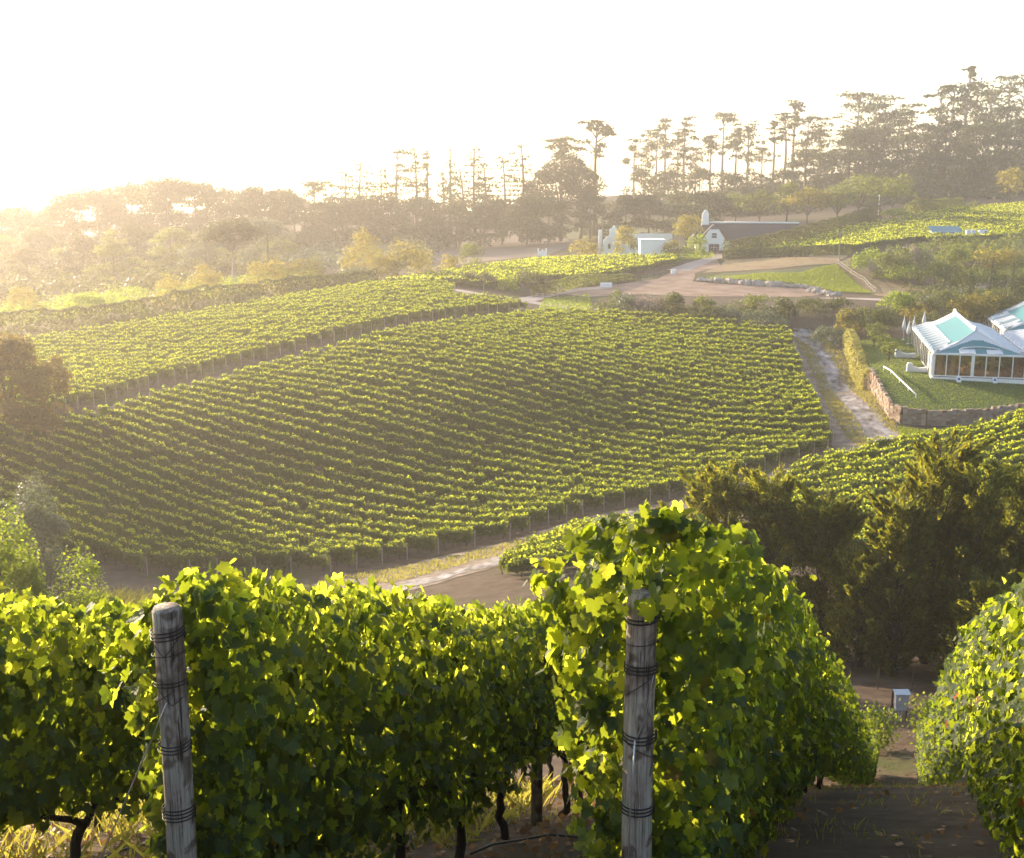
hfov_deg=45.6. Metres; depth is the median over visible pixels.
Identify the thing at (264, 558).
vine row
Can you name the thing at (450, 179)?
tree
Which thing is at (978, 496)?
wispy tree
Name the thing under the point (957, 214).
vine row
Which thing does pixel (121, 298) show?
shrub
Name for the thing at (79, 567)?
shrub
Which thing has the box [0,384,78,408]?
vine row
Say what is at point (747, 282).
boulder
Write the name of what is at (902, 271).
shrub
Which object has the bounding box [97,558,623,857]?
vine row
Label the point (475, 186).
tree
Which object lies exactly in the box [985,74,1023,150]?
tree
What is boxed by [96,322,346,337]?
vine row
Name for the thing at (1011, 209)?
vine row
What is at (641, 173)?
tree
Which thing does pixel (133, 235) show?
tree
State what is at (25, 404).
vine row
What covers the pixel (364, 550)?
vine row
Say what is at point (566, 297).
fence
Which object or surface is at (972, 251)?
shrub
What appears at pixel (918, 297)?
marquee scrub
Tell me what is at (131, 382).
vine row
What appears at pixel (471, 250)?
shrub
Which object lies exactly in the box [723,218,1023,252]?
vine row
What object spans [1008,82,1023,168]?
tree
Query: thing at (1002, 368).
potted plant
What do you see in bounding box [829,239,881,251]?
vine row
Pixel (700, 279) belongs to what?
boulder
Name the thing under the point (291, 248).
tree
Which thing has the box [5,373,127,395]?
vine row
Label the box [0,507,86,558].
vine row
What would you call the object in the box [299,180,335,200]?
tree
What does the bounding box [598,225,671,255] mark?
gabled building
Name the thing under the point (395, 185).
tree
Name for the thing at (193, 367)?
vine row
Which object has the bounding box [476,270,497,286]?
shrub
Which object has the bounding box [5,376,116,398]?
vine row
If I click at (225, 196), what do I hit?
tree
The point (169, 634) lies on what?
wooden post
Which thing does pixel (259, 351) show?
vine row
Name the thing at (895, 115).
tree
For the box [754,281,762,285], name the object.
boulder
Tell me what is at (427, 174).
tree
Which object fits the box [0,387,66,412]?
vine row
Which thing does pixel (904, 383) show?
hand rail
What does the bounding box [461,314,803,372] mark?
vine row
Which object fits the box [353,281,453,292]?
vine row
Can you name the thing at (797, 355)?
vine row
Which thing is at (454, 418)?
vine row
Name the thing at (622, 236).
shrub
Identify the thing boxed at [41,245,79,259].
tree
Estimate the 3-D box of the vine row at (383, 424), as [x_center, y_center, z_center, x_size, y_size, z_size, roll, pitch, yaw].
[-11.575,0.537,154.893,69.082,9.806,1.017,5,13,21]
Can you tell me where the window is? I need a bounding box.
[709,244,718,251]
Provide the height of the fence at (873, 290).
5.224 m
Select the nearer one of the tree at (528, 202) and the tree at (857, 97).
the tree at (528, 202)
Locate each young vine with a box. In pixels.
[861,700,907,752]
[899,691,934,743]
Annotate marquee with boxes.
[911,309,1023,383]
[984,301,1023,333]
[1001,329,1023,374]
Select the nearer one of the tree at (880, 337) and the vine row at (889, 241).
the tree at (880, 337)
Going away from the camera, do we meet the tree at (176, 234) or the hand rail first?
the hand rail
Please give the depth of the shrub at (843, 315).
207.07 m
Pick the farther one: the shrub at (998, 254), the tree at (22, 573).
the shrub at (998, 254)
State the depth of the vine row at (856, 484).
132.10 m
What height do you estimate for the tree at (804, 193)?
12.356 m
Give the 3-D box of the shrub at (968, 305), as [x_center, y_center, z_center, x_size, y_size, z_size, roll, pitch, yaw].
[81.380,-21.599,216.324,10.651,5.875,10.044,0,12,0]
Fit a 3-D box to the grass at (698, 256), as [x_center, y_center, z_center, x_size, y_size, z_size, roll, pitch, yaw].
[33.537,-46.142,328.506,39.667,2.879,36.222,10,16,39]
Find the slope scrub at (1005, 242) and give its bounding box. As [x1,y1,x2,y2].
[871,231,1023,284]
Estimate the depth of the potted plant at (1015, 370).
172.12 m
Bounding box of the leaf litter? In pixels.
[0,751,999,857]
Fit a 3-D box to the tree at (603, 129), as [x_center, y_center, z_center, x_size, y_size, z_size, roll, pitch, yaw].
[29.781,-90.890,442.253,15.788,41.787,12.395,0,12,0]
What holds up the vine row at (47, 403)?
on the ground at (490, 588)
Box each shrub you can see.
[0,305,20,323]
[2,286,42,316]
[37,353,74,413]
[49,545,110,634]
[64,291,110,318]
[117,296,150,314]
[151,274,187,305]
[184,263,225,296]
[229,280,250,293]
[238,257,292,295]
[272,254,327,285]
[294,274,332,284]
[333,266,374,283]
[337,226,389,271]
[363,254,406,280]
[377,236,434,276]
[436,254,460,269]
[455,242,484,267]
[461,271,476,286]
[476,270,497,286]
[497,275,519,291]
[512,268,550,291]
[568,236,603,255]
[606,289,623,306]
[607,291,636,311]
[612,225,638,253]
[629,293,665,312]
[654,291,687,313]
[660,240,681,255]
[682,232,710,258]
[686,302,732,319]
[719,305,744,321]
[737,308,791,327]
[768,296,799,319]
[793,296,830,314]
[807,325,846,345]
[823,296,854,310]
[833,308,863,331]
[837,305,906,331]
[846,245,888,269]
[873,242,915,275]
[875,290,916,310]
[881,262,922,281]
[892,244,921,264]
[899,300,936,319]
[900,256,961,286]
[911,311,941,324]
[912,247,933,269]
[922,288,975,317]
[934,243,970,271]
[944,291,1002,324]
[946,265,999,286]
[951,244,989,264]
[971,286,1023,320]
[972,245,1023,272]
[986,266,1023,281]
[999,271,1023,305]
[1008,239,1023,262]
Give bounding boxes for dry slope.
[703,255,847,272]
[837,257,925,296]
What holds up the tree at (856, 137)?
on the ground at (490, 588)
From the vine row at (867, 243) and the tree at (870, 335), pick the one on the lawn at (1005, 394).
the tree at (870, 335)
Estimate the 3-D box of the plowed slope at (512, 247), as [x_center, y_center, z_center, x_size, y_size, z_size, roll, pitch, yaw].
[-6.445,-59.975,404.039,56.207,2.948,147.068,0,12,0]
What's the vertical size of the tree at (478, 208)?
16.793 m
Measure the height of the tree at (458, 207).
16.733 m
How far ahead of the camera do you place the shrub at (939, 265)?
265.02 m
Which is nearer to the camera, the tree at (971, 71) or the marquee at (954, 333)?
the marquee at (954, 333)
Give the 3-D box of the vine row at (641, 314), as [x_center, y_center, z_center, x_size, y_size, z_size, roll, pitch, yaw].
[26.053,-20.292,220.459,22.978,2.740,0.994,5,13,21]
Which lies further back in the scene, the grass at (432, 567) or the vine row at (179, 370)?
the vine row at (179, 370)
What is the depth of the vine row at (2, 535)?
109.78 m
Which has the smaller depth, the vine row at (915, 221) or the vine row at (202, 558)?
the vine row at (202, 558)
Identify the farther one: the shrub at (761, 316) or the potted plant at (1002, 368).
the shrub at (761, 316)
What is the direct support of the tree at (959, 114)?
on the ground at (490, 588)
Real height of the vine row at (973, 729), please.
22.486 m
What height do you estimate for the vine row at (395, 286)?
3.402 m
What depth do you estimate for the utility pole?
287.63 m
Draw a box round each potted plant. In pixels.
[955,360,962,375]
[986,362,989,376]
[997,363,1008,376]
[1011,364,1021,377]
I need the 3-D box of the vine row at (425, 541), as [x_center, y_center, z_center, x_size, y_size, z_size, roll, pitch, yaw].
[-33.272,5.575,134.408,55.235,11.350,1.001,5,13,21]
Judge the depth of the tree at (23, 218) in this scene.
436.10 m
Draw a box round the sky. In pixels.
[0,0,1023,212]
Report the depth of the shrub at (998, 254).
275.92 m
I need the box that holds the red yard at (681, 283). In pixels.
[565,260,820,296]
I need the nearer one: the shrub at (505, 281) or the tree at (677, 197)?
the shrub at (505, 281)
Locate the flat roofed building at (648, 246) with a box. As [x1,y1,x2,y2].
[638,238,665,255]
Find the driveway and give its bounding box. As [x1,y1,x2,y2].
[668,254,724,270]
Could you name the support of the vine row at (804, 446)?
on the ground at (490, 588)
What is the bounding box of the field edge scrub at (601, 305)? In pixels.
[588,299,787,319]
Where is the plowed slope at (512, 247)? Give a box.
[422,231,574,264]
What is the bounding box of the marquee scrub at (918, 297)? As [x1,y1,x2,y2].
[887,282,1023,321]
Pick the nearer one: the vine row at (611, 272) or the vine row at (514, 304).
the vine row at (514, 304)
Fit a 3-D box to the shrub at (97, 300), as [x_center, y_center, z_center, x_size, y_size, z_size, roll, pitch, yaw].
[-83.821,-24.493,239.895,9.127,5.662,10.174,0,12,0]
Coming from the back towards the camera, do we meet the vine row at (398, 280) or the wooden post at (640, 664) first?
the vine row at (398, 280)
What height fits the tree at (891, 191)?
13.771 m
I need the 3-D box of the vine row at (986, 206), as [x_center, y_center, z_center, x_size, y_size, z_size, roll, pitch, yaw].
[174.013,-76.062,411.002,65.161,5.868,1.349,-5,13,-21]
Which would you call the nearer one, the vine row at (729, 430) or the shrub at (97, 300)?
the vine row at (729, 430)
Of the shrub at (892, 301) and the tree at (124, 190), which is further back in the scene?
the tree at (124, 190)
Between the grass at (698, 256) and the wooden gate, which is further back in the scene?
the grass at (698, 256)
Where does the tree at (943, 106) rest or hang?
on the ground at (490, 588)
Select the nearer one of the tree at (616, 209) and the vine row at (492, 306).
the vine row at (492, 306)
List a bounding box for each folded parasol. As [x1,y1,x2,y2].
[901,317,905,339]
[906,319,910,343]
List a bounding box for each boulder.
[697,277,704,281]
[713,277,723,282]
[725,277,733,283]
[743,279,750,285]
[751,280,761,285]
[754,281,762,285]
[766,281,774,286]
[774,281,782,286]
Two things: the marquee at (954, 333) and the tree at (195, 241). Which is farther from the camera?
the tree at (195, 241)
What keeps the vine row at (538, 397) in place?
on the ground at (490, 588)
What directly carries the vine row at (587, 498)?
on the ground at (490, 588)
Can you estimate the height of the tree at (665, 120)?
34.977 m
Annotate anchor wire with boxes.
[100,703,166,857]
[628,741,635,857]
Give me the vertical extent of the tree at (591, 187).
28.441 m
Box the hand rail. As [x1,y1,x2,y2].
[883,366,916,397]
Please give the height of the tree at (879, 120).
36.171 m
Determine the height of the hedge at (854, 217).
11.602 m
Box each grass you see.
[0,772,586,857]
[16,327,95,338]
[88,581,174,611]
[342,527,566,582]
[448,777,1010,857]
[613,250,714,264]
[795,338,866,445]
[810,329,898,434]
[897,425,967,436]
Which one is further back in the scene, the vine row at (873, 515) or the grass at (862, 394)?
the grass at (862, 394)
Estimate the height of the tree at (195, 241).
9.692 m
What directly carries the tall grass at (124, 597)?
on the ground at (490, 588)
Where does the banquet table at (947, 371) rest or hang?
on the marquee at (954, 333)
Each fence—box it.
[533,291,587,302]
[609,268,671,283]
[836,259,875,293]
[849,668,942,689]
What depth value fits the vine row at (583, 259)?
300.95 m
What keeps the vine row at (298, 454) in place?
on the ground at (490, 588)
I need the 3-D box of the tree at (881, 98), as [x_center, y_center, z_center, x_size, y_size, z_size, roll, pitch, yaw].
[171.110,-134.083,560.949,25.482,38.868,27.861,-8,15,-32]
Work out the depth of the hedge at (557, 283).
269.85 m
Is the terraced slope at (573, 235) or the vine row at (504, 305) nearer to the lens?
the vine row at (504, 305)
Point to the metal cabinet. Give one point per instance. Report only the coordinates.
(902, 694)
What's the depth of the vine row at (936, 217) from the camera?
365.06 m
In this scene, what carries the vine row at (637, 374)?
on the ground at (490, 588)
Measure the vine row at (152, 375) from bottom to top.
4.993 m
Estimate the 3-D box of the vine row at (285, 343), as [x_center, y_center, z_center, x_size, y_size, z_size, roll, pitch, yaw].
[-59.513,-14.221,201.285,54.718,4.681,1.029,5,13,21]
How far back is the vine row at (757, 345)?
203.89 m
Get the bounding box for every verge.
[312,337,898,589]
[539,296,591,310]
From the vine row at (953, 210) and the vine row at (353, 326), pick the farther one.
the vine row at (953, 210)
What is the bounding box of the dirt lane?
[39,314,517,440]
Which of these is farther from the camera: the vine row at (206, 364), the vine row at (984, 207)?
the vine row at (984, 207)
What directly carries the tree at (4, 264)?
on the ground at (490, 588)
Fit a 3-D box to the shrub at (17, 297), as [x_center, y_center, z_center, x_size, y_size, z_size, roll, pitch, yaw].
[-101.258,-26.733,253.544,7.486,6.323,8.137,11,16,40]
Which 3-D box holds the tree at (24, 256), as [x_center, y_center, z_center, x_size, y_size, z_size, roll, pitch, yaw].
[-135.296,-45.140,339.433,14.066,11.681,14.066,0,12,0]
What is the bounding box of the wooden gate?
[789,313,832,330]
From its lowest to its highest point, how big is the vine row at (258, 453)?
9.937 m
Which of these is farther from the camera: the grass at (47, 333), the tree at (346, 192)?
the tree at (346, 192)
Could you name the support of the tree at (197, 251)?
on the ground at (490, 588)
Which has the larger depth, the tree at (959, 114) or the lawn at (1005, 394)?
the tree at (959, 114)
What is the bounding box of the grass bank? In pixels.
[704,265,872,293]
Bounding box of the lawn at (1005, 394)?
[860,337,1023,410]
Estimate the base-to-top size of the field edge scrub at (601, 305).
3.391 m
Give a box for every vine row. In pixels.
[0,382,94,405]
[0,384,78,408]
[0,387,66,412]
[0,414,407,559]
[0,419,382,563]
[0,431,356,567]
[0,442,330,571]
[0,451,291,572]
[0,463,255,569]
[0,475,218,574]
[0,484,189,572]
[0,498,147,574]
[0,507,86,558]
[0,524,30,545]
[0,582,573,857]
[2,335,280,354]
[3,399,38,410]
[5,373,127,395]
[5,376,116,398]
[6,368,148,388]
[6,377,105,401]
[6,644,230,830]
[9,344,253,361]
[13,347,241,365]
[15,349,226,368]
[16,394,54,411]
[17,415,438,553]
[18,357,201,375]
[21,358,187,378]
[22,333,295,351]
[25,363,175,381]
[30,341,267,358]
[30,365,158,384]
[32,352,213,371]
[45,331,306,347]
[51,413,475,546]
[57,371,139,391]
[62,328,321,344]
[68,410,510,538]
[79,325,334,340]
[82,406,529,532]
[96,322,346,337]
[97,404,548,525]
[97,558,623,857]
[113,319,361,334]
[113,401,566,519]
[123,398,582,514]
[128,316,371,331]
[136,392,603,510]
[145,314,384,328]
[149,387,624,506]
[158,311,396,326]
[161,384,650,502]
[174,307,408,324]
[174,383,669,498]
[191,305,421,319]
[191,379,686,494]
[203,302,432,320]
[203,375,701,488]
[218,300,445,318]
[220,371,726,475]
[230,298,454,316]
[232,367,745,472]
[244,364,765,467]
[246,295,467,316]
[258,361,779,465]
[261,293,476,313]
[270,357,799,460]
[274,291,488,313]
[283,353,814,455]
[284,289,497,311]
[297,287,509,311]
[299,350,828,450]
[310,286,519,310]
[310,347,833,443]
[323,284,454,293]
[323,344,830,432]
[336,281,451,289]
[336,339,830,429]
[347,336,823,417]
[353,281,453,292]
[359,333,821,411]
[360,279,452,287]
[370,278,454,286]
[370,329,822,406]
[384,326,817,402]
[386,256,678,281]
[397,324,815,394]
[400,252,679,277]
[406,252,669,276]
[410,257,677,284]
[410,320,812,391]
[415,251,655,274]
[422,252,641,274]
[425,321,811,386]
[433,253,631,272]
[434,262,654,285]
[436,317,806,382]
[441,253,618,270]
[448,254,609,270]
[449,316,806,379]
[453,276,534,286]
[455,254,596,267]
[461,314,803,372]
[463,254,587,266]
[468,278,520,287]
[473,291,528,309]
[474,255,576,265]
[474,312,804,365]
[484,279,499,289]
[485,312,801,360]
[491,255,562,263]
[496,311,797,355]
[498,541,598,574]
[501,531,627,556]
[504,545,601,576]
[506,310,796,350]
[515,529,627,549]
[516,309,792,344]
[521,498,882,857]
[524,309,794,340]
[529,520,634,543]
[533,307,792,335]
[539,519,634,537]
[545,307,787,331]
[553,517,637,533]
[560,513,633,528]
[561,268,622,282]
[568,306,758,326]
[568,511,633,525]
[595,307,717,320]
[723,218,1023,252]
[726,214,1023,244]
[726,218,1023,250]
[727,216,1022,244]
[734,220,1023,252]
[737,216,1023,246]
[743,522,1006,558]
[750,222,1022,251]
[752,522,1022,539]
[758,224,1023,253]
[771,226,1021,252]
[773,498,1019,515]
[780,453,1023,489]
[782,226,1023,252]
[785,438,1023,477]
[785,444,1023,481]
[789,429,1023,471]
[791,480,1001,503]
[791,493,1002,508]
[792,472,1021,500]
[793,462,1023,493]
[798,228,1023,251]
[799,425,1022,464]
[811,213,1022,231]
[815,236,897,249]
[823,418,1023,457]
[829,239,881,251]
[837,211,1023,227]
[847,241,862,250]
[853,520,1022,534]
[855,210,1022,224]
[863,508,1017,520]
[866,412,1023,449]
[876,209,1023,221]
[893,209,1022,219]
[907,206,1023,216]
[914,570,1023,857]
[915,207,1022,214]
[922,206,1023,212]
[925,230,1023,241]
[928,205,1023,211]
[937,204,1023,210]
[943,203,1023,209]
[950,203,1021,208]
[956,201,1023,206]
[963,201,1019,206]
[967,232,1021,240]
[974,411,1023,424]
[1005,407,1023,416]
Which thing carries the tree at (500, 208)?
on the ground at (490, 588)
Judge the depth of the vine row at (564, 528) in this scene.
115.07 m
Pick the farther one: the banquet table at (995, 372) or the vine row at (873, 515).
the banquet table at (995, 372)
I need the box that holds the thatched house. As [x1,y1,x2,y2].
[690,210,798,251]
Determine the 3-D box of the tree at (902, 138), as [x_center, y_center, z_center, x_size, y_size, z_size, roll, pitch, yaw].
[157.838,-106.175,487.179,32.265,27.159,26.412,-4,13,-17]
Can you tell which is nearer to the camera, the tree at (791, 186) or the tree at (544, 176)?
the tree at (791, 186)
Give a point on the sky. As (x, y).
(236, 95)
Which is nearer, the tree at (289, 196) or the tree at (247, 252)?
the tree at (247, 252)
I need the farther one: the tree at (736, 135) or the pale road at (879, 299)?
the tree at (736, 135)
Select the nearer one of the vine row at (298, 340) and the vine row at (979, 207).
the vine row at (298, 340)
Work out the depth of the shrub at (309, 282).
272.23 m
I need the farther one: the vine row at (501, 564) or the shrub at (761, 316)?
the shrub at (761, 316)
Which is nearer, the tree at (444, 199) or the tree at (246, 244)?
the tree at (246, 244)
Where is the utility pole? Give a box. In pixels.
[837,231,843,261]
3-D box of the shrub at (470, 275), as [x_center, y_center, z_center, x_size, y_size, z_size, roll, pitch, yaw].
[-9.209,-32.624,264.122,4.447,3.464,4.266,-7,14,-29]
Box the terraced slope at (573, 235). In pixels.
[556,217,693,238]
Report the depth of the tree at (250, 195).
419.52 m
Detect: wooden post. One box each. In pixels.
[149,602,196,857]
[621,587,660,857]
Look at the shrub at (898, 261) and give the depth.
270.56 m
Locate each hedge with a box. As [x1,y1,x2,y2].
[0,268,378,337]
[532,273,636,295]
[721,205,882,259]
[722,243,851,258]
[842,328,871,391]
[903,197,965,216]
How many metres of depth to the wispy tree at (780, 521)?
76.27 m
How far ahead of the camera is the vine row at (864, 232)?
339.82 m
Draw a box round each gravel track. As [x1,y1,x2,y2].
[385,511,639,592]
[792,327,898,440]
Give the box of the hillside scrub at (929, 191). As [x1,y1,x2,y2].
[690,151,1023,216]
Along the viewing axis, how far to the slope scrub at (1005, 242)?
301.47 m
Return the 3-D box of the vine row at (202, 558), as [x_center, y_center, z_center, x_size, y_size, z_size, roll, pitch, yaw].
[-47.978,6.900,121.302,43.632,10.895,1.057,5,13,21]
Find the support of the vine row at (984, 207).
on the ground at (490, 588)
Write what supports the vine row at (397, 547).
on the ground at (490, 588)
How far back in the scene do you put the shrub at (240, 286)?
266.82 m
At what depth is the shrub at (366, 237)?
288.66 m
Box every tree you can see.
[0,203,55,251]
[0,233,21,268]
[0,246,53,286]
[0,256,10,274]
[0,331,64,433]
[0,497,52,650]
[3,472,80,596]
[10,210,61,249]
[10,226,64,273]
[30,190,115,253]
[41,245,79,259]
[53,186,148,244]
[57,232,105,276]
[82,177,188,241]
[85,229,146,282]
[114,223,163,270]
[115,174,212,247]
[123,241,173,261]
[141,226,203,274]
[160,180,232,244]
[173,236,213,264]
[175,230,231,276]
[195,215,264,280]
[202,186,259,224]
[208,247,245,266]
[212,185,286,244]
[224,235,270,256]
[235,215,300,263]
[245,186,311,235]
[257,237,303,260]
[263,190,280,218]
[266,225,330,251]
[280,197,312,239]
[282,199,352,247]
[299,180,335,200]
[309,192,376,246]
[326,171,373,243]
[327,160,400,236]
[336,195,417,243]
[359,168,401,236]
[362,197,416,246]
[385,195,449,245]
[388,148,412,241]
[394,148,436,224]
[405,197,461,243]
[418,151,434,200]
[431,201,483,248]
[435,170,451,219]
[441,147,460,234]
[442,167,476,244]
[450,199,503,246]
[453,146,499,241]
[474,162,492,240]
[475,197,524,244]
[480,155,526,241]
[488,194,556,246]
[502,139,544,241]
[516,192,579,243]
[518,180,540,238]
[529,151,590,240]
[542,136,587,238]
[557,161,607,238]
[564,190,615,239]
[573,119,616,235]
[591,201,624,220]
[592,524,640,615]
[601,193,655,237]
[619,168,666,207]
[621,138,647,196]
[623,192,677,232]
[626,518,700,605]
[634,196,670,217]
[635,146,660,193]
[640,126,668,191]
[644,117,676,193]
[647,163,695,204]
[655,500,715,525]
[657,190,712,226]
[660,131,687,193]
[669,115,698,192]
[669,191,738,224]
[671,214,704,252]
[673,166,722,195]
[675,146,709,192]
[676,457,786,565]
[688,199,715,213]
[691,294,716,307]
[701,133,720,193]
[701,170,753,197]
[706,111,744,189]
[724,191,751,221]
[725,127,744,186]
[727,120,766,194]
[729,462,822,602]
[734,167,774,197]
[740,189,778,221]
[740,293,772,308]
[753,147,781,179]
[762,167,803,196]
[765,122,783,188]
[770,181,799,221]
[771,112,796,186]
[779,186,830,223]
[783,99,805,181]
[786,114,834,187]
[786,146,832,190]
[787,479,873,649]
[803,151,847,191]
[810,128,838,173]
[814,544,907,670]
[821,128,879,190]
[822,174,886,209]
[822,184,854,216]
[825,124,922,187]
[826,141,854,168]
[829,127,874,183]
[832,90,896,175]
[840,146,897,189]
[846,94,914,168]
[853,480,953,677]
[857,105,894,160]
[863,322,888,334]
[866,128,949,190]
[867,330,883,345]
[873,173,916,214]
[873,333,893,351]
[873,428,994,663]
[875,103,926,173]
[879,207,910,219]
[879,339,900,360]
[894,109,931,179]
[900,122,945,165]
[904,131,959,186]
[911,196,926,210]
[919,459,1023,661]
[921,87,956,171]
[924,82,981,181]
[925,563,1020,681]
[928,116,972,182]
[930,141,991,180]
[942,122,1008,190]
[952,97,986,166]
[954,77,1003,159]
[959,65,983,176]
[962,119,1023,178]
[964,261,975,302]
[971,89,1010,166]
[979,458,1023,585]
[982,105,1023,171]
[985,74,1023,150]
[986,259,998,294]
[993,119,1023,175]
[994,493,1023,582]
[995,167,1023,202]
[1007,263,1016,297]
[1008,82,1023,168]
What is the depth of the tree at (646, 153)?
542.64 m
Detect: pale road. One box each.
[454,289,600,310]
[521,286,607,300]
[828,276,1011,301]
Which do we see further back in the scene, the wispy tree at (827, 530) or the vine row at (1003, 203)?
the vine row at (1003, 203)
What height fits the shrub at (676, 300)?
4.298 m
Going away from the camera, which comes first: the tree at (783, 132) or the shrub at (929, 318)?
the shrub at (929, 318)
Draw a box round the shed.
[927,226,963,234]
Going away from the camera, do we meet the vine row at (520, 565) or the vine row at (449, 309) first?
the vine row at (520, 565)
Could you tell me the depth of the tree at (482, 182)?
440.24 m
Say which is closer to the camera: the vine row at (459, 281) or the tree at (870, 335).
the tree at (870, 335)
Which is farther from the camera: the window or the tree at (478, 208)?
the tree at (478, 208)
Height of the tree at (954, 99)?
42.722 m
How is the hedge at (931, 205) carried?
on the ground at (490, 588)
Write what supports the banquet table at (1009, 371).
on the marquee at (954, 333)
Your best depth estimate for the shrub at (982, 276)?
264.37 m
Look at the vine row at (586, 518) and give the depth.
122.33 m
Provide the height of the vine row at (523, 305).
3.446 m
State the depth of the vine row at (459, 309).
222.45 m
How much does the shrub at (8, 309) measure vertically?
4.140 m
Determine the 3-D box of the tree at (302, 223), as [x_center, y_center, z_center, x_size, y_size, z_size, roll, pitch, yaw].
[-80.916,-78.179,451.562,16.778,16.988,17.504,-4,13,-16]
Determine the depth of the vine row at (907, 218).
366.41 m
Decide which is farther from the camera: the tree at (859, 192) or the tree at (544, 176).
the tree at (544, 176)
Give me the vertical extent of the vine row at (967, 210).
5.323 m
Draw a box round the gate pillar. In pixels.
[538,248,546,256]
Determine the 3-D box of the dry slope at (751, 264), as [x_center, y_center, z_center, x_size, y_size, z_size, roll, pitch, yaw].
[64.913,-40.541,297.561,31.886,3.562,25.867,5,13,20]
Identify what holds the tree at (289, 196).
on the ground at (490, 588)
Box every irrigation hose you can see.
[104,844,148,857]
[469,833,578,854]
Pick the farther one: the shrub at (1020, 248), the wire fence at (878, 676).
the shrub at (1020, 248)
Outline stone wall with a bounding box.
[867,367,1023,425]
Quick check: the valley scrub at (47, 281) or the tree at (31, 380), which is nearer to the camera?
the tree at (31, 380)
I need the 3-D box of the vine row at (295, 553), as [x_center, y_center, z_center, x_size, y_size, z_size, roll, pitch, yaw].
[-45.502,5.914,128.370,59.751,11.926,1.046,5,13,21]
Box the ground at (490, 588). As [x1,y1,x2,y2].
[0,168,1023,857]
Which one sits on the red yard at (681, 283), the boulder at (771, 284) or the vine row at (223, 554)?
the boulder at (771, 284)
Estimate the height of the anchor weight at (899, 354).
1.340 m
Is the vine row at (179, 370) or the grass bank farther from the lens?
the grass bank
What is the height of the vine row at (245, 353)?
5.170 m
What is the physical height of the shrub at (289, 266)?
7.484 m
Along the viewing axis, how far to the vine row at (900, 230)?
336.22 m
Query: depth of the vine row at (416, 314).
216.92 m
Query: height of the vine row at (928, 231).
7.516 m
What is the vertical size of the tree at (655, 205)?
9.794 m
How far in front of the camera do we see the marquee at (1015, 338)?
185.72 m
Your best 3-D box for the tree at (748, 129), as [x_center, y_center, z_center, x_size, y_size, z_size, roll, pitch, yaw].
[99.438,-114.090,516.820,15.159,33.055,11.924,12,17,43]
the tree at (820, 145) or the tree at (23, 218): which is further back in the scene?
the tree at (820, 145)
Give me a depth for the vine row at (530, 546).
107.71 m
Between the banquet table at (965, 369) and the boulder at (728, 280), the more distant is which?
the boulder at (728, 280)
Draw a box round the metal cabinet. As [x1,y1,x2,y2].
[890,689,910,721]
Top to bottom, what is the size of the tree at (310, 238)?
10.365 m
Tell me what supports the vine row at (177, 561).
on the ground at (490, 588)
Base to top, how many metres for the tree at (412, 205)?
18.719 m
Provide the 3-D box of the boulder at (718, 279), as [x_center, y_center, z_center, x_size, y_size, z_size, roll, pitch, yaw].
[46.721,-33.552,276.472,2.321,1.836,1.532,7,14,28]
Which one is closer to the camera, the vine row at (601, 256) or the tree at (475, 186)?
the vine row at (601, 256)
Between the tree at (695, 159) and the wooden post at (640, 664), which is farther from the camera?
the tree at (695, 159)
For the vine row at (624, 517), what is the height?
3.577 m
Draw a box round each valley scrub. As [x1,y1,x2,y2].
[0,238,294,304]
[0,265,315,324]
[275,233,444,271]
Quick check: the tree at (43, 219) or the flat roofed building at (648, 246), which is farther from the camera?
the tree at (43, 219)
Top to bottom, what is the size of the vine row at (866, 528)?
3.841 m
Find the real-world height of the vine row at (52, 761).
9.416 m
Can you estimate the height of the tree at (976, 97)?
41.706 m
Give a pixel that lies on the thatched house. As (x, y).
(715, 234)
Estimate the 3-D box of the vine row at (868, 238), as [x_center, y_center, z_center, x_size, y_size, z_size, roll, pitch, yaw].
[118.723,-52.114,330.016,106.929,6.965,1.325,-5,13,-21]
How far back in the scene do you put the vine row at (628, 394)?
176.20 m
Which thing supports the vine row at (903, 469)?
on the ground at (490, 588)
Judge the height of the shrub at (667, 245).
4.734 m
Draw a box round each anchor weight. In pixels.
[894,350,915,357]
[906,362,928,372]
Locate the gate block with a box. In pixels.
[600,283,611,286]
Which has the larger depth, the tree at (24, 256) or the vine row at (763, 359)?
the tree at (24, 256)
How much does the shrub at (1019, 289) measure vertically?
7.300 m
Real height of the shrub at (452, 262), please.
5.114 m
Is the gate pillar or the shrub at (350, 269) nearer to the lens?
the shrub at (350, 269)
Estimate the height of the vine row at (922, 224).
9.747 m
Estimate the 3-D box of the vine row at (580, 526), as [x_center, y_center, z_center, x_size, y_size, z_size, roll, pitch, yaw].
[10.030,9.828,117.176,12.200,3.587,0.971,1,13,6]
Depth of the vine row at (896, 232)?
331.30 m
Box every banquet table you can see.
[941,367,949,373]
[942,362,949,367]
[960,366,970,372]
[969,362,982,368]
[986,369,999,375]
[988,361,1001,366]
[1000,367,1013,373]
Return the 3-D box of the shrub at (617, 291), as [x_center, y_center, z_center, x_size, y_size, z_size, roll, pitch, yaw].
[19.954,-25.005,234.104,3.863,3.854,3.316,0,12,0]
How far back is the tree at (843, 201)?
381.85 m
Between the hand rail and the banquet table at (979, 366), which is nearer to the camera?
the hand rail
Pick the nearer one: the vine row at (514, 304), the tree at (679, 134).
the vine row at (514, 304)
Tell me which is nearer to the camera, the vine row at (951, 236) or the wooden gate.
the wooden gate
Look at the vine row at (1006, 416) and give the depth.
148.12 m
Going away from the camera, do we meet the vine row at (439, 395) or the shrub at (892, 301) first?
the vine row at (439, 395)

